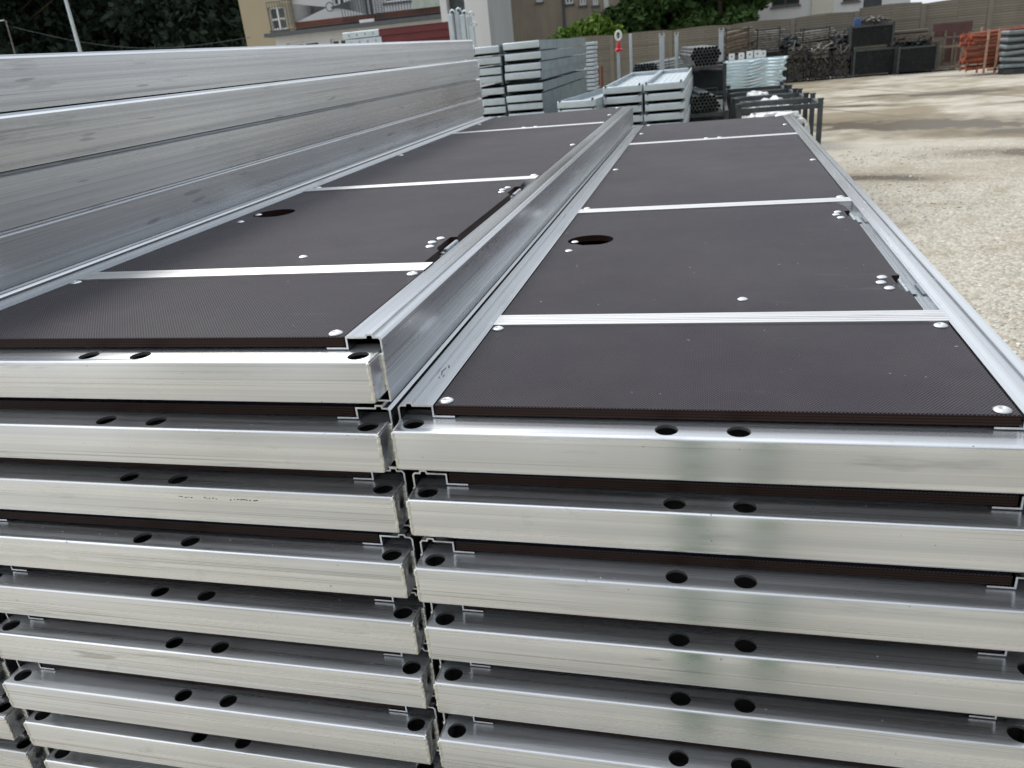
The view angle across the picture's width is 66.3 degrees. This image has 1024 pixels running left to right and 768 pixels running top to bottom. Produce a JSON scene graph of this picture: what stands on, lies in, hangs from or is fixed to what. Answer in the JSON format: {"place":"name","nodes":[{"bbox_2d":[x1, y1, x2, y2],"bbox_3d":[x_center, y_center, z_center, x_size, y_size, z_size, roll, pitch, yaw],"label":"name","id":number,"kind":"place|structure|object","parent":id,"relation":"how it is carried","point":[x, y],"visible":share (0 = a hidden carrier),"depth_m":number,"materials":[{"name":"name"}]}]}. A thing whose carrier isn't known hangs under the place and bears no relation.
{"place":"outdoors","nodes":[
{"label":"outdoors","id":0,"kind":"place"},
{"bbox_2d":[0,730,54,767],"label":"scaffold deck","id":1,"kind":"structure","parent":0,"point":[21,751],"depth_m":1.15,"materials":[{"name":"metal"}]},
{"bbox_2d":[0,692,34,739],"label":"scaffold deck","id":2,"kind":"structure","parent":1,"relation":"on","point":[12,721],"depth_m":1.12,"materials":[{"name":"metal"}]},
{"bbox_2d":[0,657,18,696],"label":"scaffold deck","id":3,"kind":"structure","parent":2,"relation":"on","point":[9,667],"depth_m":1.10,"materials":[{"name":"metal"}]},
{"bbox_2d":[44,748,181,767],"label":"scaffold deck","id":4,"kind":"structure","parent":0,"point":[58,758],"depth_m":1.11,"materials":[{"name":"metal"}]},
{"bbox_2d":[23,710,442,767],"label":"scaffold deck","id":5,"kind":"structure","parent":4,"relation":"on","point":[159,745],"depth_m":1.04,"materials":[{"name":"metal"}]},
{"bbox_2d":[2,660,443,764],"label":"scaffold deck","id":6,"kind":"structure","parent":5,"relation":"on","point":[396,732],"depth_m":0.98,"materials":[{"name":"metal"}]},
{"bbox_2d":[0,613,439,708],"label":"scaffold deck","id":7,"kind":"structure","parent":6,"relation":"on","point":[396,678],"depth_m":0.96,"materials":[{"name":"metal"}]},
{"bbox_2d":[0,536,430,654],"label":"scaffold deck","id":8,"kind":"structure","parent":7,"relation":"on","point":[380,623],"depth_m":0.93,"materials":[{"name":"metal"}]},
{"bbox_2d":[0,469,422,598],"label":"scaffold deck","id":9,"kind":"structure","parent":8,"relation":"on","point":[372,563],"depth_m":0.90,"materials":[{"name":"metal"}]},
{"bbox_2d":[0,407,414,532],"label":"scaffold deck","id":10,"kind":"structure","parent":9,"relation":"on","point":[358,501],"depth_m":0.88,"materials":[{"name":"metal"}]},
{"bbox_2d":[0,126,632,472],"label":"scaffold deck","id":11,"kind":"structure","parent":10,"relation":"on","point":[353,437],"depth_m":0.85,"materials":[{"name":"metal"}]},
{"bbox_2d":[0,106,632,403],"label":"scaffold deck","id":12,"kind":"structure","parent":11,"relation":"on","point":[297,295],"depth_m":1.03,"materials":[{"name":"wood"}]},
{"bbox_2d":[0,116,484,300],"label":"scaffold deck","id":13,"kind":"structure","parent":12,"relation":"on","point":[48,278],"depth_m":1.46,"materials":[{"name":"metal"}]},
{"bbox_2d":[0,97,483,290],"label":"scaffold deck","id":14,"kind":"structure","parent":13,"relation":"on","point":[33,250],"depth_m":1.46,"materials":[{"name":"metal"}]},
{"bbox_2d":[0,78,481,231],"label":"scaffold deck","id":15,"kind":"structure","parent":14,"relation":"on","point":[32,194],"depth_m":1.46,"materials":[{"name":"metal"}]},
{"bbox_2d":[0,59,479,171],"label":"scaffold deck","id":16,"kind":"structure","parent":15,"relation":"on","point":[34,136],"depth_m":1.46,"materials":[{"name":"metal"}]},
{"bbox_2d":[0,39,474,111],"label":"scaffold deck","id":17,"kind":"structure","parent":16,"relation":"on","point":[32,81],"depth_m":1.45,"materials":[{"name":"metal"}]},
{"bbox_2d":[238,0,444,67],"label":"terrace house","id":18,"kind":"structure","parent":0,"point":[284,22],"depth_m":28.03,"materials":[{"name":"white paint"}]},
{"bbox_2d":[343,22,455,39],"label":"red beam","id":19,"kind":"structure","parent":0,"point":[397,30],"depth_m":12.24,"materials":[{"name":"metal"}]},
{"bbox_2d":[439,0,513,96],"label":"white building","id":20,"kind":"structure","parent":0,"point":[492,19],"depth_m":19.64,"materials":[{"name":"paint"}]},
{"bbox_2d":[758,0,910,20],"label":"cream house","id":21,"kind":"structure","parent":0,"point":[782,9],"depth_m":31.37,"materials":[{"name":"beige paint"}]},
{"bbox_2d":[717,63,1023,361],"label":"ground","id":22,"kind":"structure","parent":0,"point":[970,111],"depth_m":9.46,"materials":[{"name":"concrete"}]},
{"bbox_2d":[0,0,69,54],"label":"leafy tree","id":23,"kind":"object","parent":22,"relation":"on","point":[40,44],"visible":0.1,"depth_m":42.56,"materials":[{"name":"green plant"}]},
{"bbox_2d":[0,0,129,51],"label":"leafy tree","id":24,"kind":"object","parent":22,"relation":"on","point":[14,19],"visible":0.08,"depth_m":42.67,"materials":[{"name":"green plant"}]},
{"bbox_2d":[25,0,165,52],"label":"leafy tree","id":25,"kind":"object","parent":22,"relation":"on","point":[129,20],"visible":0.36,"depth_m":42.82,"materials":[{"name":"green plant"}]},
{"bbox_2d":[149,0,246,49],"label":"conifer tree","id":26,"kind":"object","parent":22,"relation":"on","point":[189,23],"visible":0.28,"depth_m":40.26,"materials":[{"name":"green plant"}]},
{"bbox_2d":[511,0,619,41],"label":"brown building","id":27,"kind":"structure","parent":22,"relation":"on","point":[532,20],"depth_m":35.63,"materials":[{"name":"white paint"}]},
{"bbox_2d":[547,11,627,38],"bbox_3d":[2.660,-12.037,28.517,3.389,2.748,1.316,1,24,14],"label":"leafy bush","id":28,"kind":"object","parent":22,"relation":"on","point":[596,24],"visible":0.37,"depth_m":27.86,"materials":[{"name":"green plant"}]},
{"bbox_2d":[591,0,671,33],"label":"leafy tree","id":29,"kind":"object","parent":22,"relation":"on","point":[612,12],"visible":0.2,"depth_m":29.70,"materials":[{"name":"green plant"}]},
{"bbox_2d":[617,0,712,30],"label":"leafy tree","id":30,"kind":"object","parent":22,"relation":"on","point":[630,11],"visible":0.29,"depth_m":28.68,"materials":[{"name":"green plant"}]},
{"bbox_2d":[689,96,728,119],"bbox_3d":[2.114,-2.526,8.488,0.414,0.984,2.044,1,24,14],"label":"tube cradle","id":31,"kind":"object","parent":22,"relation":"on","point":[724,113],"visible":0.13,"depth_m":7.41,"materials":[{"name":"metal"}]},
{"bbox_2d":[690,86,720,112],"bbox_3d":[1.884,-2.937,8.018,0.316,0.195,1.357,-3,23,7],"label":"tube bundle","id":32,"kind":"object","parent":31,"relation":"on","point":[701,100],"visible":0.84,"depth_m":7.48,"materials":[{"name":"metal"}]},
{"bbox_2d":[688,60,726,101],"bbox_3d":[2.156,-3.331,8.622,0.387,0.372,1.038,1,24,14],"label":"tube cradle","id":33,"kind":"object","parent":31,"relation":"on","point":[724,67],"visible":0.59,"depth_m":8.13,"materials":[{"name":"metal"}]},
{"bbox_2d":[679,43,721,66],"bbox_3d":[2.074,-3.664,8.712,0.329,0.203,1.460,-2,23,8],"label":"tube bundle","id":34,"kind":"object","parent":33,"relation":"on","point":[706,54],"visible":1,"depth_m":8.15,"materials":[{"name":"metal"}]},
{"bbox_2d":[692,68,723,91],"bbox_3d":[2.124,-3.276,8.497,0.330,0.250,0.480,1,24,14],"label":"fittings box","id":35,"kind":"object","parent":33,"relation":"in","point":[711,79],"visible":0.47,"depth_m":8.27,"materials":[{"name":"black metal"}]},
{"bbox_2d":[673,0,774,28],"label":"leafy tree","id":36,"kind":"object","parent":22,"relation":"on","point":[728,12],"visible":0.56,"depth_m":28.11,"materials":[{"name":"green plant"}]},
{"bbox_2d":[726,81,788,105],"bbox_3d":[2.882,-2.986,9.299,0.662,1.057,0.672,1,24,14],"label":"steel cage","id":37,"kind":"object","parent":22,"relation":"on","point":[782,85],"visible":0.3,"depth_m":9.34,"materials":[{"name":"grey metal"}]},
{"bbox_2d":[725,57,747,84],"bbox_3d":[7.166,-9.984,25.035,0.736,0.863,0.925,1,24,14],"label":"stillage","id":38,"kind":"object","parent":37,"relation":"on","point":[726,59],"visible":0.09,"depth_m":24.69,"materials":[{"name":"black"}]},
{"bbox_2d":[725,26,748,57],"bbox_3d":[7.089,-10.777,24.698,0.699,0.862,0.888,1,24,14],"label":"stillage","id":39,"kind":"object","parent":38,"relation":"on","point":[726,30],"visible":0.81,"depth_m":24.30,"materials":[{"name":"black metal"}]},
{"bbox_2d":[723,26,753,56],"bbox_3d":[7.104,-10.812,24.748,1.042,0.826,0.713,1,24,14],"label":"tube load","id":40,"kind":"object","parent":39,"relation":"in","point":[737,43],"visible":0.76,"depth_m":24.51,"materials":[{"name":"wood"}]},
{"bbox_2d":[749,51,785,82],"bbox_3d":[8.041,-10.011,24.824,1.130,0.920,0.862,1,24,14],"label":"stillage","id":41,"kind":"object","parent":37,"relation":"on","point":[775,55],"visible":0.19,"depth_m":24.36,"materials":[{"name":"black"}]},
{"bbox_2d":[756,27,780,54],"bbox_3d":[7.993,-10.701,24.498,0.688,0.802,0.888,1,24,14],"label":"stillage","id":42,"kind":"object","parent":41,"relation":"on","point":[779,28],"visible":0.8,"depth_m":24.12,"materials":[{"name":"black metal"}]},
{"bbox_2d":[750,29,784,53],"bbox_3d":[8.002,-10.737,24.549,1.043,0.645,0.684,1,24,14],"label":"tube load","id":43,"kind":"object","parent":42,"relation":"in","point":[769,38],"visible":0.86,"depth_m":24.31},
{"bbox_2d":[728,84,796,118],"bbox_3d":[2.743,-2.706,8.672,0.688,1.057,0.672,1,24,14],"label":"steel cage","id":44,"kind":"object","parent":22,"relation":"on","point":[790,89],"visible":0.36,"depth_m":8.69,"materials":[{"name":"black metal"}]},
{"bbox_2d":[730,88,808,126],"bbox_3d":[2.606,-2.426,8.045,0.718,1.057,0.672,1,24,14],"label":"steel cage","id":45,"kind":"object","parent":22,"relation":"on","point":[799,94],"visible":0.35,"depth_m":8.04,"materials":[{"name":"black metal"}]},
{"bbox_2d":[521,0,1023,88],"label":"concrete fence","id":46,"kind":"object","parent":22,"relation":"on","point":[991,14],"visible":0.25,"depth_m":25.17,"materials":[{"name":"grey concrete"}]},
{"bbox_2d":[734,92,823,144],"bbox_3d":[2.480,-2.138,7.396,0.738,1.057,0.672,1,24,14],"label":"steel cage","id":47,"kind":"object","parent":22,"relation":"on","point":[814,102],"visible":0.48,"depth_m":6.99,"materials":[{"name":"grey metal"}]},
{"bbox_2d":[745,110,804,123],"bbox_3d":[2.412,-2.436,7.275,0.600,0.255,0.478,1,24,14],"label":"packing sheet","id":48,"kind":"object","parent":47,"relation":"in","point":[798,117],"visible":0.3,"depth_m":7.14,"materials":[{"name":"white plastic"}]},
{"bbox_2d":[785,50,807,80],"bbox_3d":[8.867,-9.970,24.464,0.683,0.964,0.971,1,24,14],"label":"fittings heap","id":49,"kind":"object","parent":22,"relation":"on","point":[796,67],"visible":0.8,"depth_m":24.22,"materials":[{"name":"grey metal"}]},
{"bbox_2d":[807,47,829,80],"bbox_3d":[9.487,-9.956,24.311,0.696,0.958,0.945,1,24,14],"label":"fittings heap","id":50,"kind":"object","parent":22,"relation":"on","point":[819,67],"visible":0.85,"depth_m":24.07,"materials":[{"name":"grey metal"}]},
{"bbox_2d":[806,51,830,80],"bbox_3d":[9.498,-9.882,24.308,0.610,0.824,0.894,1,24,14],"label":"stillage","id":51,"kind":"object","parent":22,"relation":"on","point":[826,76],"visible":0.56,"depth_m":23.95,"materials":[{"name":"black metal"}]},
{"bbox_2d":[800,26,829,52],"bbox_3d":[9.338,-10.600,24.196,0.784,0.777,0.888,1,24,14],"label":"stillage","id":52,"kind":"object","parent":51,"relation":"on","point":[826,27],"visible":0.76,"depth_m":23.76,"materials":[{"name":"black metal"}]},
{"bbox_2d":[796,28,834,50],"bbox_3d":[9.351,-10.637,24.252,1.117,0.670,0.729,1,24,14],"label":"tube load","id":53,"kind":"object","parent":52,"relation":"in","point":[819,34],"visible":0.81,"depth_m":23.97},
{"bbox_2d":[827,49,851,77],"bbox_3d":[10.114,-9.928,24.151,0.623,0.939,0.982,1,24,14],"label":"fittings heap","id":54,"kind":"object","parent":22,"relation":"on","point":[841,66],"visible":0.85,"depth_m":23.93,"materials":[{"name":"grey metal"}]},
{"bbox_2d":[849,45,897,77],"bbox_3d":[10.994,-9.859,23.938,1.206,0.801,0.940,1,24,14],"label":"bin","id":55,"kind":"object","parent":22,"relation":"on","point":[873,61],"visible":0.98,"depth_m":23.54,"materials":[{"name":"metal"}]},
{"bbox_2d":[846,21,895,49],"bbox_3d":[10.798,-10.531,23.686,1.227,0.664,0.940,1,24,14],"label":"bin","id":56,"kind":"object","parent":55,"relation":"on","point":[870,35],"visible":0.99,"depth_m":23.29,"materials":[{"name":"metal"}]},
{"bbox_2d":[895,43,938,74],"bbox_3d":[12.007,-9.717,23.401,1.083,0.778,0.940,1,24,14],"label":"bin","id":57,"kind":"object","parent":22,"relation":"on","point":[917,58],"visible":0.98,"depth_m":23.00,"materials":[{"name":"metal"}]},
{"bbox_2d":[931,21,972,64],"bbox_3d":[13.219,-10.189,23.597,1.105,1.273,0.100,1,24,14],"label":"steel sheet","id":58,"kind":"object","parent":22,"relation":"on","point":[946,30],"visible":0.68,"depth_m":23.51,"materials":[{"name":"red metal"}]},
{"bbox_2d":[975,27,1001,75],"bbox_3d":[12.925,-8.748,20.440,1.368,1.143,1.250,1,24,14],"label":"prop pallet","id":59,"kind":"object","parent":22,"relation":"on","point":[994,69],"visible":0.64,"depth_m":20.07,"materials":[{"name":"brown wood"}]},
{"bbox_3d":[-1.637,-4.532,12.955,1.777,1.855,0.460,1,24,14],"label":"stacking frame","id":60,"kind":"object","parent":22,"relation":"on","visible":0},
{"bbox_2d":[415,37,456,40],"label":"red beam","id":61,"kind":"structure","parent":60,"relation":"on","point":[443,38],"depth_m":12.14,"materials":[{"name":"metal"}]},
{"bbox_2d":[345,29,461,42],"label":"red beam","id":62,"kind":"structure","parent":61,"relation":"on","point":[419,36],"depth_m":12.25,"materials":[{"name":"metal"}]},
{"bbox_2d":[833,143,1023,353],"bbox_3d":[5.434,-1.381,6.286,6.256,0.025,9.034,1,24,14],"label":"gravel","id":63,"kind":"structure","parent":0,"point":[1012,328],"depth_m":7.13,"materials":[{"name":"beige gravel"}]},
{"bbox_3d":[0.541,0.016,2.115,0.612,0.074,2.744,1,24,14],"label":"scaffold deck","id":64,"kind":"object","parent":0,"visible":0},
{"bbox_3d":[0.532,-0.052,2.083,0.612,0.073,2.744,1,24,14],"label":"scaffold deck","id":65,"kind":"object","parent":64,"relation":"on","visible":0},
{"bbox_2d":[437,713,900,767],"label":"scaffold deck","id":66,"kind":"structure","parent":65,"relation":"on","point":[463,741],"depth_m":0.87,"materials":[{"name":"metal"}]},
{"bbox_2d":[433,660,1023,767],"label":"scaffold deck","id":67,"kind":"structure","parent":66,"relation":"on","point":[898,736],"depth_m":0.81,"materials":[{"name":"metal"}]},
{"bbox_2d":[424,603,1023,718],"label":"scaffold deck","id":68,"kind":"structure","parent":67,"relation":"on","point":[989,682],"depth_m":0.78,"materials":[{"name":"metal"}]},
{"bbox_2d":[413,536,1023,651],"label":"scaffold deck","id":69,"kind":"structure","parent":68,"relation":"on","point":[979,609],"depth_m":0.76,"materials":[{"name":"metal"}]},
{"bbox_2d":[406,241,1023,572],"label":"scaffold deck","id":70,"kind":"structure","parent":69,"relation":"on","point":[942,529],"depth_m":0.74,"materials":[{"name":"metal"}]},
{"bbox_2d":[391,114,1023,493],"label":"scaffold deck","id":71,"kind":"structure","parent":70,"relation":"on","point":[744,275],"depth_m":0.87,"materials":[{"name":"wood"}]},
{"bbox_3d":[0.425,-2.579,7.667,0.305,0.072,2.512,1,24,14],"label":"steel deck","id":72,"kind":"object","parent":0,"visible":0},
{"bbox_3d":[0.427,-2.652,7.649,0.305,0.071,2.512,1,24,14],"label":"steel deck","id":73,"kind":"object","parent":72,"relation":"on","visible":0},
{"bbox_2d":[509,91,587,115],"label":"steel deck","id":74,"kind":"structure","parent":73,"relation":"on","point":[553,109],"depth_m":6.80,"materials":[{"name":"silver metal"}]},
{"bbox_2d":[508,84,586,112],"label":"steel deck","id":75,"kind":"structure","parent":74,"relation":"on","point":[529,105],"depth_m":6.66,"materials":[{"name":"silver metal"}]},
{"bbox_2d":[506,77,586,104],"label":"steel deck","id":76,"kind":"structure","parent":75,"relation":"on","point":[533,95],"depth_m":6.88,"materials":[{"name":"silver metal"}]},
{"bbox_2d":[507,69,586,94],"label":"steel deck","id":77,"kind":"structure","parent":76,"relation":"on","point":[546,84],"depth_m":6.94,"materials":[{"name":"silver metal"}]},
{"bbox_2d":[505,61,585,82],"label":"steel deck","id":78,"kind":"structure","parent":77,"relation":"on","point":[527,74],"depth_m":6.58,"materials":[{"name":"silver metal"}]},
{"bbox_2d":[505,54,585,72],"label":"steel deck","id":79,"kind":"structure","parent":78,"relation":"on","point":[544,65],"depth_m":6.71,"materials":[{"name":"silver metal"}]},
{"bbox_2d":[504,46,585,63],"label":"steel deck","id":80,"kind":"structure","parent":79,"relation":"on","point":[540,54],"depth_m":6.59,"materials":[{"name":"silver metal"}]},
{"bbox_2d":[503,38,584,52],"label":"steel deck","id":81,"kind":"structure","parent":80,"relation":"on","point":[532,45],"depth_m":6.59,"materials":[{"name":"silver metal"}]},
{"bbox_3d":[0.116,-2.574,7.753,0.305,0.072,2.512,1,24,14],"label":"steel deck","id":82,"kind":"object","parent":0,"visible":0},
{"bbox_3d":[0.115,-2.646,7.734,0.305,0.072,2.512,1,24,14],"label":"steel deck","id":83,"kind":"object","parent":82,"relation":"on","visible":0},
{"bbox_2d":[483,113,508,117],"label":"steel deck","id":84,"kind":"structure","parent":83,"relation":"on","point":[494,115],"depth_m":7.11,"materials":[{"name":"silver metal"}]},
{"bbox_2d":[483,103,509,114],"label":"steel deck","id":85,"kind":"structure","parent":84,"relation":"on","point":[493,109],"depth_m":6.54,"materials":[{"name":"silver metal"}]},
{"bbox_2d":[480,91,520,105],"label":"steel deck","id":86,"kind":"structure","parent":85,"relation":"on","point":[497,99],"depth_m":6.52,"materials":[{"name":"silver metal"}]},
{"bbox_2d":[481,78,532,95],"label":"steel deck","id":87,"kind":"structure","parent":86,"relation":"on","point":[496,89],"depth_m":6.51,"materials":[{"name":"silver metal"}]},
{"bbox_2d":[476,74,522,84],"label":"steel deck","id":88,"kind":"structure","parent":87,"relation":"on","point":[495,78],"depth_m":6.44,"materials":[{"name":"silver metal"}]},
{"bbox_2d":[479,65,504,76],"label":"steel deck","id":89,"kind":"structure","parent":88,"relation":"on","point":[491,70],"depth_m":6.41,"materials":[{"name":"silver metal"}]},
{"bbox_2d":[466,55,539,66],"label":"steel deck","id":90,"kind":"structure","parent":89,"relation":"on","point":[489,61],"depth_m":6.38,"materials":[{"name":"silver metal"}]},
{"bbox_2d":[474,45,554,56],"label":"steel deck","id":91,"kind":"structure","parent":90,"relation":"on","point":[488,51],"depth_m":6.35,"materials":[{"name":"silver metal"}]},
{"bbox_3d":[1.367,-1.966,7.440,0.610,0.906,2.360,1,24,14],"label":"stacking frame","id":92,"kind":"object","parent":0,"visible":0},
{"bbox_3d":[1.175,-2.428,7.288,0.305,0.079,2.521,1,24,14],"label":"steel deck","id":93,"kind":"object","parent":92,"relation":"on","visible":0},
{"bbox_2d":[632,122,645,126],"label":"steel deck","id":94,"kind":"structure","parent":93,"relation":"on","point":[636,123],"depth_m":6.55,"materials":[{"name":"grey metal"}]},
{"bbox_2d":[633,111,644,122],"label":"steel deck","id":95,"kind":"structure","parent":94,"relation":"on","point":[638,116],"depth_m":6.12,"materials":[{"name":"silver metal"}]},
{"bbox_2d":[604,102,645,112],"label":"steel deck","id":96,"kind":"structure","parent":95,"relation":"on","point":[638,107],"depth_m":6.11,"materials":[{"name":"silver metal"}]},
{"bbox_2d":[603,92,644,105],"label":"steel deck","id":97,"kind":"structure","parent":96,"relation":"on","point":[632,97],"depth_m":6.08,"materials":[{"name":"silver metal"}]},
{"bbox_2d":[603,70,661,95],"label":"steel deck","id":98,"kind":"structure","parent":97,"relation":"on","point":[633,82],"depth_m":6.85,"materials":[{"name":"silver metal"}]},
{"bbox_3d":[1.472,-2.429,7.222,0.305,0.079,2.521,1,24,14],"label":"steel deck","id":99,"kind":"object","parent":92,"relation":"on","visible":0},
{"bbox_2d":[645,104,690,124],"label":"steel deck","id":100,"kind":"structure","parent":99,"relation":"on","point":[671,121],"depth_m":6.54,"materials":[{"name":"silver metal"}]},
{"bbox_2d":[644,99,689,122],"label":"steel deck","id":101,"kind":"structure","parent":100,"relation":"on","point":[665,115],"depth_m":6.08,"materials":[{"name":"silver metal"}]},
{"bbox_2d":[645,83,692,112],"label":"steel deck","id":102,"kind":"structure","parent":101,"relation":"on","point":[671,104],"depth_m":6.05,"materials":[{"name":"silver metal"}]},
{"bbox_2d":[645,75,692,102],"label":"steel deck","id":103,"kind":"structure","parent":102,"relation":"on","point":[667,94],"depth_m":6.02,"materials":[{"name":"silver metal"}]},
{"bbox_2d":[643,67,691,92],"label":"steel deck","id":104,"kind":"structure","parent":103,"relation":"on","point":[671,79],"depth_m":6.78,"materials":[{"name":"silver metal"}]},
{"bbox_3d":[0.851,-1.901,7.321,0.330,0.974,2.060,1,24,14],"label":"stacking frame","id":105,"kind":"object","parent":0,"visible":0},
{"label":"steel deck","id":106,"kind":"object","parent":105,"relation":"on","visible":0},
{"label":"steel deck","id":107,"kind":"object","parent":106,"relation":"on","visible":0},
{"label":"steel deck","id":108,"kind":"object","parent":107,"relation":"on","visible":0},
{"bbox_2d":[558,103,626,111],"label":"steel deck","id":109,"kind":"structure","parent":108,"relation":"on","point":[588,108],"depth_m":6.13,"materials":[{"name":"silver metal"}]},
{"bbox_2d":[557,88,631,110],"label":"steel deck","id":110,"kind":"structure","parent":109,"relation":"on","point":[592,98],"depth_m":6.04,"materials":[{"name":"silver metal"}]},
{"bbox_3d":[1.942,-3.544,10.553,0.480,1.272,1.710,1,24,14],"label":"stacking frame","id":111,"kind":"object","parent":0,"visible":0},
{"bbox_2d":[633,56,690,71],"bbox_3d":[2.060,-4.198,10.252,0.350,0.136,2.058,7,26,27],"label":"tube bundle","id":112,"kind":"object","parent":111,"relation":"on","point":[651,65],"visible":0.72,"depth_m":9.55,"materials":[{"name":"metal"}]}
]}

